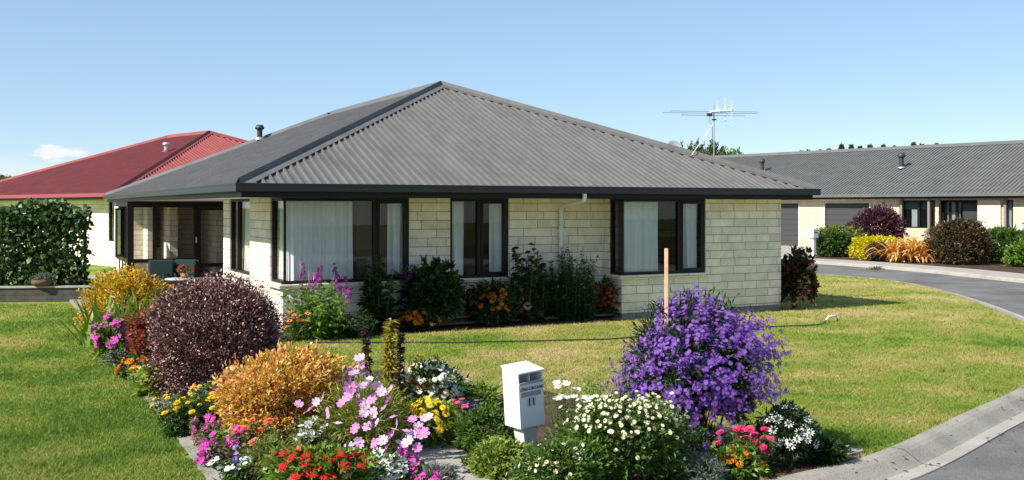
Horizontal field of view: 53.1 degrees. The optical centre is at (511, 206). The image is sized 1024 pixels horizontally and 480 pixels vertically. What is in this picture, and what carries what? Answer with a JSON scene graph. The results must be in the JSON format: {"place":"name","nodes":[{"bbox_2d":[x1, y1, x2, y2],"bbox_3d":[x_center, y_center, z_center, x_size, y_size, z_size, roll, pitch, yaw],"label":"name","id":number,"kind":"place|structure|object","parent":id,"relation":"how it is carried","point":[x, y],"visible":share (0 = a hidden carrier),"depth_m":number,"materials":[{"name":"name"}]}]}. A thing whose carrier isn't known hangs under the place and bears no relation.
{"place":"outdoors","nodes":[
{"label":"outdoors","id":0,"kind":"place"},
{"bbox_2d":[0,130,246,266],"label":"red roof house","id":1,"kind":"structure","parent":0,"point":[91,180],"depth_m":43.47,"materials":[{"name":"red metal"}]},
{"bbox_2d":[56,275,233,328],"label":"patio","id":2,"kind":"structure","parent":0,"point":[75,305],"depth_m":23.39,"materials":[{"name":"concrete"}]},
{"bbox_2d":[148,260,175,289],"bbox_3d":[-7.988,1.714,23.362,0.610,0.964,0.668,0,0,-20],"label":"patio chair","id":3,"kind":"object","parent":2,"relation":"on","point":[159,268],"visible":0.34,"depth_m":23.49,"materials":[{"name":"teal fabric"}]},
{"bbox_2d":[162,259,198,288],"bbox_3d":[-7.608,1.714,23.562,0.610,0.964,0.668,0,0,8],"label":"patio chair","id":4,"kind":"object","parent":2,"relation":"on","point":[192,263],"visible":0.41,"depth_m":23.73,"materials":[{"name":"teal fabric"}]},
{"bbox_2d":[344,389,512,479],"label":"garden path","id":5,"kind":"structure","parent":0,"point":[447,454],"depth_m":9.08,"materials":[{"name":"concrete"}]},
{"bbox_2d":[0,262,1023,479],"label":"lawn","id":6,"kind":"structure","parent":0,"point":[94,268],"depth_m":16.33,"materials":[{"name":"green plant"}]},
{"bbox_2d":[0,285,98,301],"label":"retaining wall","id":7,"kind":"structure","parent":6,"relation":"on","point":[66,293],"depth_m":24.07,"materials":[{"name":"grey concrete"}]},
{"bbox_2d":[28,271,55,286],"bbox_3d":[-11.063,1.716,24.150,0.682,0.372,0.492,0,0,0],"label":"planted basket","id":8,"kind":"object","parent":7,"relation":"on","point":[37,281],"visible":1,"depth_m":24.04,"materials":[{"name":"brown wicker"}]},
{"bbox_2d":[7,279,96,285],"bbox_3d":[-13.978,2.120,25.513,7.800,0.360,3.330,0,0,-6],"label":"raised bed","id":9,"kind":"object","parent":6,"relation":"on","point":[58,282],"depth_m":25.77,"materials":[{"name":"soil"}]},
{"bbox_2d":[0,197,94,285],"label":"climbing vine","id":10,"kind":"object","parent":9,"relation":"on","point":[21,221],"visible":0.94,"depth_m":24.88,"materials":[{"name":"green plant"}]},
{"bbox_2d":[128,378,222,479],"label":"edging strip","id":11,"kind":"object","parent":6,"relation":"on","point":[185,440],"visible":0.23,"depth_m":9.32,"materials":[{"name":"concrete"}]},
{"bbox_2d":[241,316,620,341],"bbox_3d":[-1.332,2.252,18.886,7.400,0.030,1.120,0,0,-27],"label":"wall bed","id":12,"kind":"object","parent":6,"relation":"on","point":[441,328],"visible":0.29,"depth_m":19.07,"materials":[{"name":"soil"}]},
{"bbox_2d":[277,311,312,340],"bbox_3d":[-3.636,2.005,17.128,0.768,0.560,0.548,0,0,-15],"label":"gaillardia","id":13,"kind":"object","parent":12,"relation":"on","point":[294,335],"visible":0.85,"depth_m":17.07,"materials":[{"name":"orange"}]},
{"bbox_2d":[276,262,353,340],"bbox_3d":[-3.204,1.614,17.365,1.236,1.360,1.205,0,0,37],"label":"penstemon","id":14,"kind":"object","parent":12,"relation":"on","point":[320,326],"visible":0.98,"depth_m":17.35,"materials":[{"name":"green plant"}]},
{"bbox_2d":[327,311,377,338],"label":"plant","id":15,"kind":"object","parent":12,"relation":"on","point":[353,330],"visible":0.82,"depth_m":17.46,"materials":[{"name":"green plant"}]},
{"bbox_2d":[356,253,399,331],"bbox_3d":[-2.471,1.529,18.379,0.887,1.488,0.785,0,0,0],"label":"tall perennial","id":16,"kind":"object","parent":12,"relation":"on","point":[375,300],"visible":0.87,"depth_m":18.26,"materials":[{"name":"green plant"}]},
{"bbox_2d":[389,308,442,331],"bbox_3d":[-1.826,2.054,18.433,1.181,0.518,0.585,0,0,0],"label":"marigold","id":17,"kind":"object","parent":12,"relation":"on","point":[416,318],"visible":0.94,"depth_m":18.29,"materials":[{"name":"orange plant"}]},
{"bbox_2d":[394,253,471,328],"bbox_3d":[-1.532,1.563,18.798,1.354,1.392,1.272,0,0,45],"label":"dahlia","id":18,"kind":"object","parent":12,"relation":"on","point":[434,288],"visible":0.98,"depth_m":18.53,"materials":[{"name":"green plant"}]},
{"bbox_2d":[458,274,525,326],"bbox_3d":[-0.426,1.772,19.320,1.394,1.031,0.992,0,0,0],"label":"marigold","id":19,"kind":"object","parent":12,"relation":"on","point":[498,302],"visible":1,"depth_m":19.11,"materials":[{"name":"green plant"}]},
{"bbox_2d":[506,242,551,323],"bbox_3d":[0.339,1.484,19.782,0.799,1.589,0.967,0,0,43],"label":"tall dahlia","id":20,"kind":"object","parent":12,"relation":"on","point":[535,298],"visible":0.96,"depth_m":19.62,"materials":[{"name":"green plant"}]},
{"bbox_2d":[541,246,601,321],"bbox_3d":[1.191,1.513,20.052,1.193,1.523,0.911,0,0,-14],"label":"twiggy bush","id":21,"kind":"object","parent":12,"relation":"on","point":[574,296],"visible":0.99,"depth_m":20.00,"materials":[{"name":"green plant"}]},
{"bbox_2d":[590,274,621,317],"bbox_3d":[1.933,1.810,20.666,1.112,0.911,0.747,0,0,14],"label":"bronze marigold","id":22,"kind":"object","parent":12,"relation":"on","point":[606,291],"visible":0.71,"depth_m":20.46,"materials":[{"name":"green plant"}]},
{"bbox_2d":[103,81,820,332],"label":"brick house","id":23,"kind":"structure","parent":6,"relation":"on","point":[477,186],"depth_m":20.84,"materials":[{"name":"beige"}]},
{"bbox_2d":[198,208,222,276],"bbox_3d":[-9.147,1.103,31.323,0.900,2.135,0.094,0,0,-27],"label":"sunroom door","id":24,"kind":"structure","parent":23,"relation":"in","point":[200,264],"depth_m":31.12,"materials":[{"name":"black metal"}]},
{"bbox_2d":[231,199,249,274],"bbox_3d":[-5.517,0.612,21.180,0.194,1.530,1.900,0,0,-27],"label":"window","id":25,"kind":"structure","parent":23,"relation":"in","point":[246,270],"depth_m":21.39,"materials":[{"name":"black"}]},
{"bbox_2d":[272,198,289,284],"bbox_3d":[-4.128,0.612,18.476,0.189,1.530,0.900,0,0,-27],"label":"window","id":26,"kind":"structure","parent":23,"relation":"in","point":[274,200],"depth_m":18.75,"materials":[{"name":"black"}]},
{"bbox_2d":[281,198,408,284],"bbox_3d":[-3.027,0.612,18.663,2.380,1.530,0.209,0,0,-27],"label":"window","id":27,"kind":"structure","parent":23,"relation":"in","point":[319,230],"depth_m":18.62,"materials":[{"name":"black"}]},
{"bbox_2d":[450,198,507,277],"bbox_3d":[-0.673,0.612,19.869,1.250,1.530,0.210,0,0,-27],"label":"window","id":28,"kind":"structure","parent":23,"relation":"in","point":[498,208],"depth_m":19.82,"materials":[{"name":"black"}]},
{"bbox_2d":[610,199,626,274],"bbox_3d":[2.146,0.612,20.640,0.090,1.530,0.470,0,0,-27],"label":"window frame","id":29,"kind":"structure","parent":23,"relation":"in","point":[612,201],"depth_m":20.80,"materials":[{"name":"black metal"}]},
{"bbox_2d":[618,199,704,274],"bbox_3d":[3.059,0.612,20.973,2.080,1.530,0.210,0,0,-27],"label":"window","id":30,"kind":"structure","parent":23,"relation":"in","point":[640,215],"depth_m":20.97,"materials":[{"name":"black"}]},
{"bbox_2d":[663,98,756,156],"bbox_3d":[4.439,-1.695,22.884,2.165,1.450,0.246,0,0,-4],"label":"tv aerial","id":31,"kind":"object","parent":23,"relation":"attached to","point":[720,111],"visible":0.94,"depth_m":22.84,"materials":[{"name":"grey metal"}]},
{"bbox_2d":[102,335,860,479],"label":"garden bed","id":32,"kind":"object","parent":6,"relation":"on","point":[792,469],"visible":0.16,"depth_m":9.79,"materials":[{"name":"soil"}]},
{"bbox_2d":[49,288,158,346],"bbox_3d":[-6.331,1.776,16.992,2.295,0.928,2.066,0,0,0],"label":"iris clump","id":33,"kind":"object","parent":32,"relation":"on","point":[96,314],"visible":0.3,"depth_m":16.60,"materials":[{"name":"green plant"}]},
{"bbox_2d":[89,309,134,362],"bbox_3d":[-5.757,1.884,14.822,0.686,0.806,0.767,0,0,30],"label":"phlox","id":34,"kind":"object","parent":32,"relation":"on","point":[101,333],"visible":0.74,"depth_m":14.68,"materials":[{"name":"pink plant"}]},
{"bbox_2d":[98,348,130,365],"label":"plant","id":35,"kind":"object","parent":32,"relation":"on","point":[118,353],"visible":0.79,"depth_m":14.45,"materials":[{"name":"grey plant"}]},
{"bbox_2d":[68,263,172,332],"bbox_3d":[-6.614,1.614,17.634,1.792,1.307,1.547,0,0,0],"label":"golden shrub","id":36,"kind":"object","parent":32,"relation":"on","point":[138,283],"visible":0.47,"depth_m":17.41,"materials":[{"name":"yellow plant"}]},
{"bbox_2d":[113,352,151,380],"bbox_3d":[-4.823,2.089,13.243,0.516,0.410,0.508,0,0,24],"label":"marigold","id":37,"kind":"object","parent":32,"relation":"on","point":[132,359],"visible":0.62,"depth_m":13.13,"materials":[{"name":"orange plant"}]},
{"bbox_2d":[126,362,147,385],"bbox_3d":[-4.620,2.105,12.819,0.492,0.338,0.394,0,0,0],"label":"feverfew","id":38,"kind":"object","parent":32,"relation":"on","point":[133,378],"visible":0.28,"depth_m":12.78,"materials":[{"name":"green"}]},
{"bbox_2d":[120,303,164,364],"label":"red shrub","id":39,"kind":"object","parent":32,"relation":"on","point":[136,342],"visible":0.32,"depth_m":14.33,"materials":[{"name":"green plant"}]},
{"bbox_2d":[128,361,172,396],"bbox_3d":[-4.218,2.069,12.085,0.628,0.529,0.569,0,0,-26],"label":"nicotiana","id":40,"kind":"object","parent":32,"relation":"on","point":[146,373],"visible":0.59,"depth_m":12.01,"materials":[{"name":"green plant"}]},
{"bbox_2d":[144,382,222,439],"bbox_3d":[-3.175,2.022,10.118,0.804,0.547,0.690,0,0,0],"label":"daisy patch","id":41,"kind":"object","parent":32,"relation":"on","point":[178,414],"visible":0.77,"depth_m":9.97,"materials":[{"name":"yellow plant"}]},
{"bbox_2d":[181,380,223,411],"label":"coneflower","id":42,"kind":"object","parent":32,"relation":"on","point":[204,388],"visible":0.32,"depth_m":10.65,"materials":[{"name":"green plant"}]},
{"bbox_2d":[189,413,224,446],"bbox_3d":[-2.841,2.099,9.562,0.352,0.330,0.301,0,0,0],"label":"toadflax","id":43,"kind":"object","parent":32,"relation":"on","point":[204,428],"visible":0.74,"depth_m":9.51,"materials":[{"name":"pink plant"}]},
{"bbox_2d":[134,266,291,401],"bbox_3d":[-3.534,1.476,12.228,1.816,1.580,1.757,0,0,0],"label":"burgundy bush","id":44,"kind":"object","parent":32,"relation":"on","point":[247,308],"visible":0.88,"depth_m":11.76,"materials":[{"name":"purple plant"}]},
{"bbox_2d":[199,421,244,448],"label":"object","id":45,"kind":"object","parent":32,"relation":"on","point":[222,433],"visible":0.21,"depth_m":9.46,"materials":[{"name":"green plant"}]},
{"bbox_2d":[195,423,253,466],"bbox_3d":[-2.475,2.082,8.835,0.478,0.385,0.297,0,0,0],"label":"snapdragon","id":46,"kind":"object","parent":32,"relation":"on","point":[224,452],"visible":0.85,"depth_m":8.81,"materials":[{"name":"pink plant"}]},
{"bbox_2d":[206,444,252,479],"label":"petunia","id":47,"kind":"object","parent":32,"relation":"on","point":[237,471],"visible":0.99,"depth_m":8.31,"materials":[{"name":"white plant"}]},
{"bbox_2d":[228,418,285,464],"bbox_3d":[-2.220,2.065,8.906,0.473,0.455,0.550,0,0,-44],"label":"salmon zinnia","id":48,"kind":"object","parent":32,"relation":"on","point":[259,430],"visible":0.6,"depth_m":8.88,"materials":[{"name":"orange"}]},
{"bbox_2d":[234,431,311,479],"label":"flowering plant","id":49,"kind":"object","parent":32,"relation":"on","point":[260,450],"visible":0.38,"depth_m":8.40,"materials":[{"name":"green plant"}]},
{"bbox_2d":[207,339,366,449],"bbox_3d":[-2.171,1.777,9.722,1.539,1.011,1.220,0,0,0],"label":"orange shrub","id":50,"kind":"object","parent":32,"relation":"on","point":[253,388],"visible":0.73,"depth_m":9.45,"materials":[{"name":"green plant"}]},
{"bbox_2d":[280,414,347,447],"bbox_3d":[-1.772,2.050,8.987,0.580,0.452,0.532,0,0,22],"label":"petunia","id":51,"kind":"object","parent":32,"relation":"on","point":[307,431],"visible":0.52,"depth_m":8.90,"materials":[{"name":"white plant"}]},
{"bbox_2d":[253,436,386,479],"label":"red daisy","id":52,"kind":"object","parent":32,"relation":"on","point":[322,461],"visible":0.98,"depth_m":7.82,"materials":[{"name":"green plant"}]},
{"bbox_2d":[290,353,432,465],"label":"cosmos","id":53,"kind":"object","parent":32,"relation":"on","point":[376,402],"visible":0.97,"depth_m":8.88,"materials":[{"name":"pink plant"}]},
{"bbox_2d":[359,325,375,381],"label":"lily stalk","id":54,"kind":"object","parent":32,"relation":"on","point":[366,348],"visible":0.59,"depth_m":10.38,"materials":[{"name":"brown"}]},
{"bbox_2d":[353,447,420,479],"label":"white daisy","id":55,"kind":"object","parent":32,"relation":"on","point":[392,465],"visible":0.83,"depth_m":8.00,"materials":[{"name":"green plant"}]},
{"bbox_2d":[376,318,400,398],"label":"lily stalk","id":56,"kind":"object","parent":32,"relation":"on","point":[389,354],"visible":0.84,"depth_m":10.36,"materials":[{"name":"green plant"}]},
{"bbox_2d":[395,333,406,402],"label":"lily stalk","id":57,"kind":"object","parent":32,"relation":"on","point":[400,349],"visible":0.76,"depth_m":10.51,"materials":[{"name":"brown"}]},
{"bbox_2d":[397,445,420,479],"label":"snapdragon","id":58,"kind":"object","parent":32,"relation":"on","point":[413,469],"visible":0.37,"depth_m":8.40,"materials":[{"name":"pink plant"}]},
{"bbox_2d":[392,379,442,421],"bbox_3d":[-1.073,2.032,10.673,0.673,0.484,0.466,0,0,-13],"label":"red zinnia","id":59,"kind":"object","parent":32,"relation":"on","point":[414,380],"visible":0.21,"depth_m":10.60,"materials":[{"name":"green"}]},
{"bbox_2d":[393,396,459,447],"bbox_3d":[-0.799,2.033,9.627,0.786,0.550,0.828,0,0,10],"label":"yellow zinnia","id":60,"kind":"object","parent":32,"relation":"on","point":[439,410],"visible":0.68,"depth_m":9.46,"materials":[{"name":"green plant"}]},
{"bbox_2d":[413,461,464,479],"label":"dianthus","id":61,"kind":"object","parent":32,"relation":"on","point":[435,472],"visible":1,"depth_m":7.99,"materials":[{"name":"pink plant"}]},
{"bbox_2d":[398,355,482,411],"bbox_3d":[-0.777,1.916,10.801,0.964,0.704,0.854,0,0,0],"label":"white zinnia","id":62,"kind":"object","parent":32,"relation":"on","point":[451,383],"visible":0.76,"depth_m":10.65,"materials":[{"name":"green plant"}]},
{"bbox_2d":[429,398,466,427],"bbox_3d":[-0.658,2.108,10.396,0.441,0.334,0.382,0,0,0],"label":"mixed zinnia","id":63,"kind":"object","parent":32,"relation":"on","point":[460,407],"visible":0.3,"depth_m":10.32,"materials":[{"name":"pink plant"}]},
{"bbox_2d":[441,401,514,456],"bbox_3d":[-0.261,2.020,9.351,0.824,0.529,0.820,0,0,0],"label":"euphorbia","id":64,"kind":"object","parent":32,"relation":"on","point":[470,426],"visible":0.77,"depth_m":9.23,"materials":[{"name":"green plant"}]},
{"bbox_2d":[462,379,500,406],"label":"leafy weed","id":65,"kind":"object","parent":32,"relation":"on","point":[482,389],"visible":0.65,"depth_m":11.50,"materials":[{"name":"green plant"}]},
{"bbox_2d":[460,433,535,479],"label":"golden groundcover","id":66,"kind":"object","parent":32,"relation":"on","point":[492,465],"visible":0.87,"depth_m":8.41,"materials":[{"name":"green plant"}]},
{"bbox_2d":[501,361,544,453],"bbox_3d":[0.114,1.837,8.901,0.280,0.928,0.262,-4,3,-36],"label":"letterbox","id":67,"kind":"object","parent":32,"relation":"on","point":[523,385],"visible":0.98,"depth_m":8.83,"materials":[{"name":"white paint"}]},
{"bbox_2d":[501,434,622,479],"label":"marguerite bush","id":68,"kind":"object","parent":32,"relation":"on","point":[543,462],"visible":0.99,"depth_m":7.78,"materials":[{"name":"green plant"}]},
{"bbox_2d":[543,377,589,426],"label":"white cosmos","id":69,"kind":"object","parent":32,"relation":"on","point":[559,397],"visible":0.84,"depth_m":10.47,"materials":[{"name":"green"}]},
{"bbox_2d":[581,373,605,405],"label":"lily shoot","id":70,"kind":"object","parent":32,"relation":"on","point":[595,388],"visible":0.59,"depth_m":11.31,"materials":[{"name":"green plant"}]},
{"bbox_2d":[543,385,716,479],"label":"marguerite bush","id":71,"kind":"object","parent":32,"relation":"on","point":[644,436],"visible":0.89,"depth_m":8.10,"materials":[{"name":"green plant"}]},
{"bbox_2d":[664,248,667,407],"bbox_3d":[1.348,1.308,8.941,0.030,1.883,0.030,0,0,0],"label":"wooden stake","id":72,"kind":"object","parent":32,"relation":"on","point":[666,284],"visible":0.52,"depth_m":8.93,"materials":[{"name":"brown wood"}]},
{"bbox_2d":[599,282,792,450],"bbox_3d":[1.609,1.452,9.145,1.644,1.600,1.309,0,0,0],"label":"aster bush","id":73,"kind":"object","parent":32,"relation":"on","point":[705,372],"visible":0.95,"depth_m":8.83,"materials":[{"name":"purple plant"}]},
{"bbox_2d":[670,422,729,466],"bbox_3d":[1.603,2.075,8.900,0.571,0.412,0.642,0,0,42],"label":"aster","id":74,"kind":"object","parent":32,"relation":"on","point":[707,436],"visible":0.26,"depth_m":8.80,"materials":[{"name":"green plant"}]},
{"bbox_2d":[678,449,729,479],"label":"santolina","id":75,"kind":"object","parent":32,"relation":"on","point":[705,459],"visible":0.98,"depth_m":8.22,"materials":[{"name":"grey plant"}]},
{"bbox_2d":[706,441,771,479],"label":"orange zinnia","id":76,"kind":"object","parent":32,"relation":"on","point":[740,470],"visible":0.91,"depth_m":8.40,"materials":[{"name":"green plant"}]},
{"bbox_2d":[714,425,775,474],"bbox_3d":[1.979,2.049,8.634,0.556,0.472,0.454,0,0,0],"label":"pink zinnia","id":77,"kind":"object","parent":32,"relation":"on","point":[742,438],"visible":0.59,"depth_m":8.58,"materials":[{"name":"green"}]},
{"bbox_2d":[754,398,826,466],"bbox_3d":[2.414,1.958,8.899,0.639,0.588,0.653,0,0,0],"label":"osteospermum","id":78,"kind":"object","parent":32,"relation":"on","point":[792,416],"visible":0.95,"depth_m":8.79,"materials":[{"name":"white plant"}]},
{"bbox_2d":[791,435,855,465],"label":"dark groundcover","id":79,"kind":"object","parent":32,"relation":"on","point":[835,451],"visible":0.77,"depth_m":8.88,"materials":[{"name":"green plant"}]},
{"bbox_2d":[312,315,837,342],"bbox_3d":[1.814,2.178,17.934,10.496,0.115,1.356,0,0,-21],"label":"garden hose","id":80,"kind":"object","parent":6,"relation":"on","point":[828,317],"visible":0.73,"depth_m":16.89,"materials":[{"name":"grey"}]},
{"bbox_2d":[780,245,821,308],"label":"hydrangea","id":81,"kind":"object","parent":6,"relation":"on","point":[799,267],"visible":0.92,"depth_m":22.27,"materials":[{"name":"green plant"}]},
{"bbox_2d":[0,0,1023,176],"label":"sky","id":82,"kind":"structure","parent":0,"point":[79,79],"materials":[{"name":"blue"}]},
{"bbox_2d":[781,245,816,258],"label":"driveway","id":83,"kind":"structure","parent":0,"point":[785,249],"depth_m":52.91,"materials":[{"name":"concrete"}]},
{"bbox_2d":[813,258,1023,277],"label":"footpath","id":84,"kind":"structure","parent":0,"point":[998,273],"depth_m":36.81,"materials":[{"name":"concrete"}]},
{"bbox_2d":[814,251,1023,273],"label":"bed","id":85,"kind":"object","parent":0,"point":[996,265],"visible":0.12,"depth_m":39.73,"materials":[{"name":"soil"}]},
{"bbox_2d":[808,229,818,256],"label":"letterbox","id":86,"kind":"object","parent":85,"relation":"on","point":[813,234],"visible":0.98,"depth_m":45.33,"materials":[{"name":"white paint"}]},
{"bbox_2d":[816,229,858,256],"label":"clipped shrub","id":87,"kind":"object","parent":85,"relation":"on","point":[833,243],"visible":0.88,"depth_m":45.51,"materials":[{"name":"green plant"}]},
{"bbox_2d":[810,223,868,245],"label":"clipped shrub","id":88,"kind":"object","parent":85,"relation":"on","point":[842,228],"visible":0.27,"depth_m":48.05,"materials":[{"name":"green plant"}]},
{"bbox_2d":[844,234,903,259],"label":"golden shrub","id":89,"kind":"object","parent":85,"relation":"on","point":[861,243],"visible":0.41,"depth_m":43.38,"materials":[{"name":"yellow plant"}]},
{"bbox_2d":[864,241,888,260],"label":"bronze shrub","id":90,"kind":"object","parent":85,"relation":"on","point":[877,257],"visible":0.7,"depth_m":42.24,"materials":[{"name":"brown plant"}]},
{"bbox_2d":[846,200,908,240],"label":"maroon shrub","id":91,"kind":"object","parent":85,"relation":"on","point":[870,220],"visible":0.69,"depth_m":48.36,"materials":[{"name":"purple plant"}]},
{"bbox_2d":[856,233,949,262],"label":"flax plant","id":92,"kind":"object","parent":85,"relation":"on","point":[908,250],"visible":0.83,"depth_m":41.16,"materials":[{"name":"orange plant"}]},
{"bbox_2d":[920,214,995,264],"bbox_3d":[17.582,1.320,40.161,2.821,2.062,2.716,0,0,0],"label":"bronze shrub","id":93,"kind":"object","parent":85,"relation":"on","point":[942,240],"visible":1,"depth_m":39.50,"materials":[{"name":"brown plant"}]},
{"bbox_2d":[973,224,1023,261],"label":"green shrub","id":94,"kind":"object","parent":85,"relation":"on","point":[1004,236],"visible":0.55,"depth_m":41.11,"materials":[{"name":"green plant"}]},
{"bbox_2d":[1003,238,1023,266],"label":"green shrub","id":95,"kind":"object","parent":85,"relation":"on","point":[1014,253],"visible":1,"depth_m":38.11,"materials":[{"name":"green plant"}]},
{"bbox_2d":[815,264,1023,479],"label":"road","id":96,"kind":"structure","parent":0,"point":[1000,458],"depth_m":24.04,"materials":[{"name":"grey asphalt"}]},
{"bbox_2d":[769,274,1023,479],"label":"kerb","id":97,"kind":"structure","parent":96,"relation":"on","point":[929,444],"depth_m":9.76,"materials":[{"name":"concrete"}]},
{"bbox_2d":[815,261,1023,282],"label":"kerb","id":98,"kind":"structure","parent":96,"relation":"on","point":[992,277],"depth_m":36.08,"materials":[{"name":"concrete"}]},
{"bbox_2d":[882,293,1023,479],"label":"kerb channel","id":99,"kind":"object","parent":96,"relation":"on","point":[959,451],"visible":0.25,"depth_m":9.86,"materials":[{"name":"concrete"}]},
{"label":"ground","id":100,"kind":"structure","parent":0,"visible":0},
{"bbox_2d":[687,137,708,154],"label":"tree","id":101,"kind":"object","parent":100,"relation":"on","point":[700,149],"visible":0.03,"depth_m":94.70,"materials":[{"name":"green plant"}]},
{"bbox_2d":[705,139,731,155],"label":"tree","id":102,"kind":"object","parent":100,"relation":"on","point":[721,151],"visible":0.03,"depth_m":99.98,"materials":[{"name":"green plant"}]},
{"bbox_2d":[715,140,1023,248],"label":"garage house","id":103,"kind":"structure","parent":100,"relation":"on","point":[921,189],"depth_m":54.46,"materials":[{"name":"black metal"}]},
{"bbox_2d":[781,204,797,245],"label":"garage door","id":104,"kind":"structure","parent":103,"relation":"in","point":[789,212],"depth_m":58.07,"materials":[{"name":"grey metal"}]},
{"bbox_2d":[826,203,868,226],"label":"garage door","id":105,"kind":"structure","parent":103,"relation":"in","point":[837,213],"depth_m":55.33,"materials":[{"name":"grey metal"}]},
{"bbox_2d":[903,200,934,227],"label":"window","id":106,"kind":"structure","parent":103,"relation":"in","point":[919,201],"depth_m":51.74,"materials":[{"name":"black metal"}]},
{"bbox_2d":[942,200,976,248],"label":"window","id":107,"kind":"structure","parent":103,"relation":"in","point":[953,206],"depth_m":50.72,"materials":[{"name":"black"}]},
{"bbox_2d":[963,204,976,236],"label":"front door","id":108,"kind":"structure","parent":103,"relation":"in","point":[969,210],"depth_m":49.86,"materials":[{"name":"grey glass"}]},
{"bbox_2d":[1007,200,1012,227],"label":"window","id":109,"kind":"structure","parent":103,"relation":"in","point":[1010,202],"depth_m":48.24,"materials":[{"name":"black"}]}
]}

